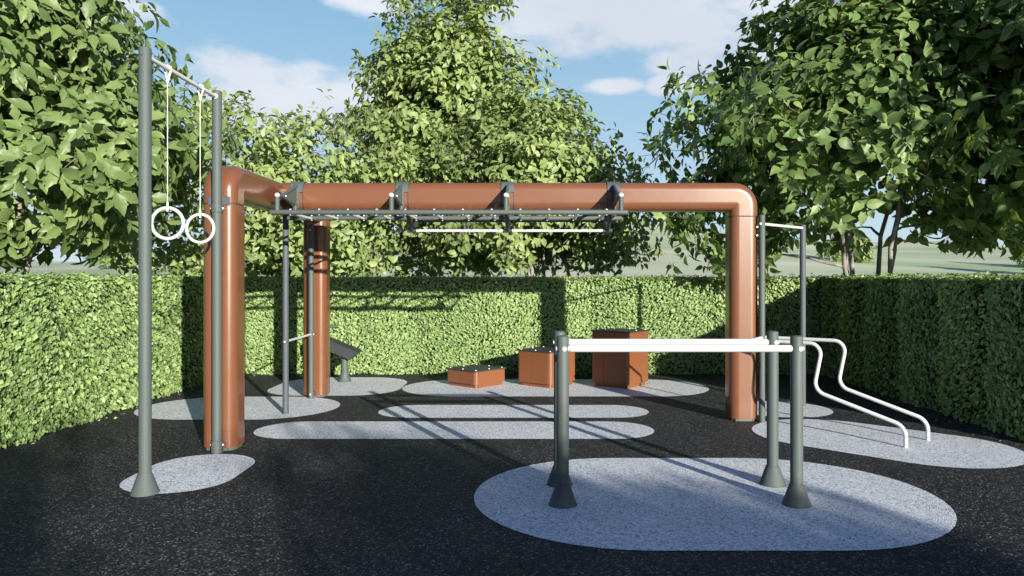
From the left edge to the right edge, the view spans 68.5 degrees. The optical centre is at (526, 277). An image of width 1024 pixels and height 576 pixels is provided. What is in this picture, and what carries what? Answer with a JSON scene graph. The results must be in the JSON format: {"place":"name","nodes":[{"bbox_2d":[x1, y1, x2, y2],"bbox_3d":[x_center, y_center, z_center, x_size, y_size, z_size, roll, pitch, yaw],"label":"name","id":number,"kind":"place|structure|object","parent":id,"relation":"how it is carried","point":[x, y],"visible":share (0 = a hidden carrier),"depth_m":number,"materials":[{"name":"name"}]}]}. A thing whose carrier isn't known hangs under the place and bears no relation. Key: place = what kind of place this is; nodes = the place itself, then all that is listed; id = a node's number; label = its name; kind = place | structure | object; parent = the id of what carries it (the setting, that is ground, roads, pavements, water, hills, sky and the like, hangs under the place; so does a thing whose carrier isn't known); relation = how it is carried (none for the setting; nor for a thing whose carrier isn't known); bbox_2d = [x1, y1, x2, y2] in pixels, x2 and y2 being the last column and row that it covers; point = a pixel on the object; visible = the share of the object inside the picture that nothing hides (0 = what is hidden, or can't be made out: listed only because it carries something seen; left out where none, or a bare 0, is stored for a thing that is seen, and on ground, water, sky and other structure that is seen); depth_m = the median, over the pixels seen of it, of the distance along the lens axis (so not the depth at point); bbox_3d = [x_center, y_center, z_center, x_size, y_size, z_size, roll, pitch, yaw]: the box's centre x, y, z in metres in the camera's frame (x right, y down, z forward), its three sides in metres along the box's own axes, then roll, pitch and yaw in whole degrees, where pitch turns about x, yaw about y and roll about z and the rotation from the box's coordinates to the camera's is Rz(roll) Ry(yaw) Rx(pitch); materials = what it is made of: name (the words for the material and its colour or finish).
{"place":"outdoors","nodes":[
{"label":"outdoors","id":0,"kind":"place"},
{"bbox_2d":[13,0,1004,261],"label":"sky","id":1,"kind":"structure","parent":0,"point":[610,53],"materials":[{"name":"blue"}]},
{"bbox_2d":[0,373,1023,575],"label":"ground","id":2,"kind":"structure","parent":0,"point":[69,506],"depth_m":5.73,"materials":[{"name":"black rubber"}]},
{"bbox_2d":[0,270,203,449],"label":"hedge","id":3,"kind":"object","parent":2,"relation":"on","point":[68,349],"visible":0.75,"depth_m":8.76,"materials":[{"name":"green plant"}]},
{"bbox_2d":[120,454,254,493],"bbox_3d":[-2.930,1.696,6.565,0.900,0.001,1.330,0,0,0],"label":"surface pad","id":4,"kind":"object","parent":2,"relation":"on","point":[188,473],"visible":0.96,"depth_m":6.58,"materials":[{"name":"grey rubber"}]},
{"bbox_2d":[134,397,339,419],"bbox_3d":[-3.755,1.696,9.850,2.570,0.001,1.740,0,0,0],"label":"surface pad","id":5,"kind":"object","parent":2,"relation":"on","point":[256,408],"visible":0.8,"depth_m":9.74,"materials":[{"name":"grey rubber"}]},
{"bbox_2d":[267,377,406,395],"bbox_3d":[-2.930,1.696,11.800,2.000,0.001,2.000,0,0,0],"label":"surface pad","id":6,"kind":"object","parent":2,"relation":"on","point":[355,386],"visible":0.84,"depth_m":11.72,"materials":[{"name":"grey rubber"}]},
{"bbox_2d":[330,325,361,381],"bbox_3d":[-3.129,1.235,12.280,0.799,0.930,0.380,0,0,0],"label":"incline bench","id":7,"kind":"object","parent":6,"relation":"on","point":[346,352],"visible":0.5,"depth_m":12.21,"materials":[{"name":"metal"}]},
{"bbox_2d":[130,46,756,496],"bbox_3d":[-0.223,-0.060,8.421,5.955,3.520,5.198,0,0,0],"label":"exercise rig","id":8,"kind":"object","parent":2,"relation":"on","point":[230,192],"visible":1,"depth_m":8.88,"materials":[{"name":"orange paint"}]},
{"bbox_2d":[152,65,184,239],"bbox_3d":[-3.012,-1.050,6.303,0.287,1.474,0.034,0,0,-4],"label":"gymnastic ring","id":9,"kind":"object","parent":8,"relation":"hanging from","point":[167,207],"visible":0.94,"depth_m":6.29,"materials":[{"name":"white plastic"}]},
{"bbox_2d":[185,84,214,243],"bbox_3d":[-3.012,-1.049,6.932,0.287,1.476,0.034,0,0,3],"label":"gymnastic ring","id":10,"kind":"object","parent":8,"relation":"hanging from","point":[200,214],"visible":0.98,"depth_m":6.92,"materials":[{"name":"white plastic"}]},
{"bbox_2d":[254,421,653,438],"bbox_3d":[-0.800,1.696,8.390,4.440,0.001,0.960,0,0,0],"label":"surface pad","id":11,"kind":"object","parent":2,"relation":"on","point":[447,430],"visible":1,"depth_m":8.34,"materials":[{"name":"grey rubber"}]},
{"bbox_2d":[378,405,648,417],"bbox_3d":[-0.165,1.696,9.560,3.430,0.001,0.920,0,0,0],"label":"surface pad","id":12,"kind":"object","parent":2,"relation":"on","point":[507,411],"visible":1,"depth_m":9.53,"materials":[{"name":"grey rubber"}]},
{"bbox_2d":[198,273,864,374],"bbox_3d":[0.001,0.813,13.555,12.115,1.815,1.004,0,0,0],"label":"hedge","id":13,"kind":"object","parent":2,"relation":"on","point":[415,324],"visible":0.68,"depth_m":13.21,"materials":[{"name":"green plant"}]},
{"bbox_2d":[402,379,708,395],"bbox_3d":[0.440,1.696,11.640,4.720,0.001,1.800,0,0,0],"label":"surface pad","id":14,"kind":"object","parent":2,"relation":"on","point":[577,387],"visible":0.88,"depth_m":11.40,"materials":[{"name":"grey rubber"}]},
{"bbox_2d":[446,364,505,387],"bbox_3d":[-0.800,1.554,11.924,0.701,0.283,0.701,0,0,42],"label":"plyo box","id":15,"kind":"object","parent":14,"relation":"on","point":[475,376],"visible":1,"depth_m":11.70,"materials":[{"name":"plastic"}]},
{"bbox_2d":[517,346,574,387],"bbox_3d":[0.319,1.409,11.942,0.701,0.573,0.701,0,0,39],"label":"plyo box","id":16,"kind":"object","parent":14,"relation":"on","point":[535,366],"visible":0.73,"depth_m":11.70,"materials":[{"name":"plastic"}]},
{"bbox_2d":[591,328,649,388],"bbox_3d":[1.481,1.254,11.877,0.696,0.883,0.696,0,0,38],"label":"plyo box","id":17,"kind":"object","parent":14,"relation":"on","point":[625,370],"visible":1,"depth_m":11.63,"materials":[{"name":"plastic"}]},
{"bbox_2d":[474,458,956,550],"bbox_3d":[1.385,1.696,5.870,3.590,0.001,2.400,0,0,0],"label":"surface pad","id":18,"kind":"object","parent":2,"relation":"on","point":[692,504],"visible":0.96,"depth_m":5.52,"materials":[{"name":"grey rubber"}]},
{"bbox_2d":[546,331,811,508],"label":"parallel bars","id":19,"kind":"object","parent":18,"relation":"on","point":[563,497],"visible":1,"depth_m":5.60,"materials":[{"name":"metal"}]},
{"bbox_2d":[757,401,832,416],"bbox_3d":[3.290,1.696,9.720,1.260,0.001,1.200,0,0,0],"label":"surface pad","id":20,"kind":"object","parent":2,"relation":"on","point":[810,410],"visible":0.45,"depth_m":9.60,"materials":[{"name":"grey rubber"}]},
{"bbox_2d":[752,419,1023,467],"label":"surface pad","id":21,"kind":"object","parent":2,"relation":"on","point":[937,449],"visible":0.84,"depth_m":7.64,"materials":[{"name":"grey rubber"}]},
{"bbox_2d":[750,214,929,447],"bbox_3d":[3.752,0.477,8.713,1.825,2.445,1.913,0,0,40],"label":"pull up station","id":22,"kind":"object","parent":21,"relation":"on","point":[782,339],"visible":0.94,"depth_m":8.82,"materials":[{"name":"grey metal"}]},
{"bbox_2d":[819,270,1023,440],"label":"hedge","id":23,"kind":"object","parent":2,"relation":"on","point":[953,344],"visible":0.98,"depth_m":9.60,"materials":[{"name":"green plant"}]},
{"bbox_2d":[0,221,1023,280],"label":"hill","id":24,"kind":"structure","parent":0,"point":[916,258],"depth_m":126.04,"materials":[{"name":"green plant"}]},
{"label":"lawn","id":25,"kind":"structure","parent":0,"visible":0},
{"bbox_2d":[95,242,157,268],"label":"broadleaf tree","id":26,"kind":"object","parent":25,"relation":"on","point":[131,262],"visible":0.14,"depth_m":123.43,"materials":[{"name":"green plant"}]},
{"bbox_2d":[0,0,262,274],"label":"broadleaf tree","id":27,"kind":"object","parent":25,"relation":"on","point":[68,119],"visible":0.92,"depth_m":9.32,"materials":[{"name":"green plant"}]},
{"bbox_2d":[105,83,436,277],"bbox_3d":[-5.582,-1.114,15.526,7.500,5.648,4.853,0,0,-12],"label":"broadleaf tree","id":28,"kind":"object","parent":25,"relation":"on","point":[264,244],"visible":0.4,"depth_m":14.50,"materials":[{"name":"green plant"}]},
{"bbox_2d":[306,0,560,276],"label":"broadleaf tree","id":29,"kind":"object","parent":25,"relation":"on","point":[408,107],"visible":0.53,"depth_m":16.78,"materials":[{"name":"green plant"}]},
{"bbox_2d":[401,73,689,276],"bbox_3d":[0.378,-1.154,15.692,5.969,5.742,4.618,0,0,0],"label":"broadleaf tree","id":30,"kind":"object","parent":25,"relation":"on","point":[546,149],"visible":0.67,"depth_m":14.81,"materials":[{"name":"green plant"}]},
{"bbox_2d":[643,248,678,255],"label":"broadleaf tree","id":31,"kind":"object","parent":25,"relation":"on","point":[657,252],"visible":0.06,"depth_m":130.05,"materials":[{"name":"green plant"}]},
{"bbox_2d":[626,0,1023,284],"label":"broadleaf tree","id":32,"kind":"object","parent":25,"relation":"on","point":[836,110],"visible":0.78,"depth_m":11.35,"materials":[{"name":"green plant"}]},
{"bbox_2d":[817,235,877,263],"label":"broadleaf tree","id":33,"kind":"object","parent":25,"relation":"on","point":[836,257],"visible":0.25,"depth_m":128.33,"materials":[{"name":"green plant"}]},
{"bbox_2d":[878,0,1023,260],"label":"broadleaf tree","id":34,"kind":"object","parent":25,"relation":"on","point":[970,212],"visible":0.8,"depth_m":10.84,"materials":[{"name":"green plant"}]},
{"bbox_2d":[1008,251,1023,273],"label":"broadleaf tree","id":35,"kind":"object","parent":25,"relation":"on","point":[1021,260],"visible":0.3,"depth_m":112.56,"materials":[{"name":"green plant"}]}
]}

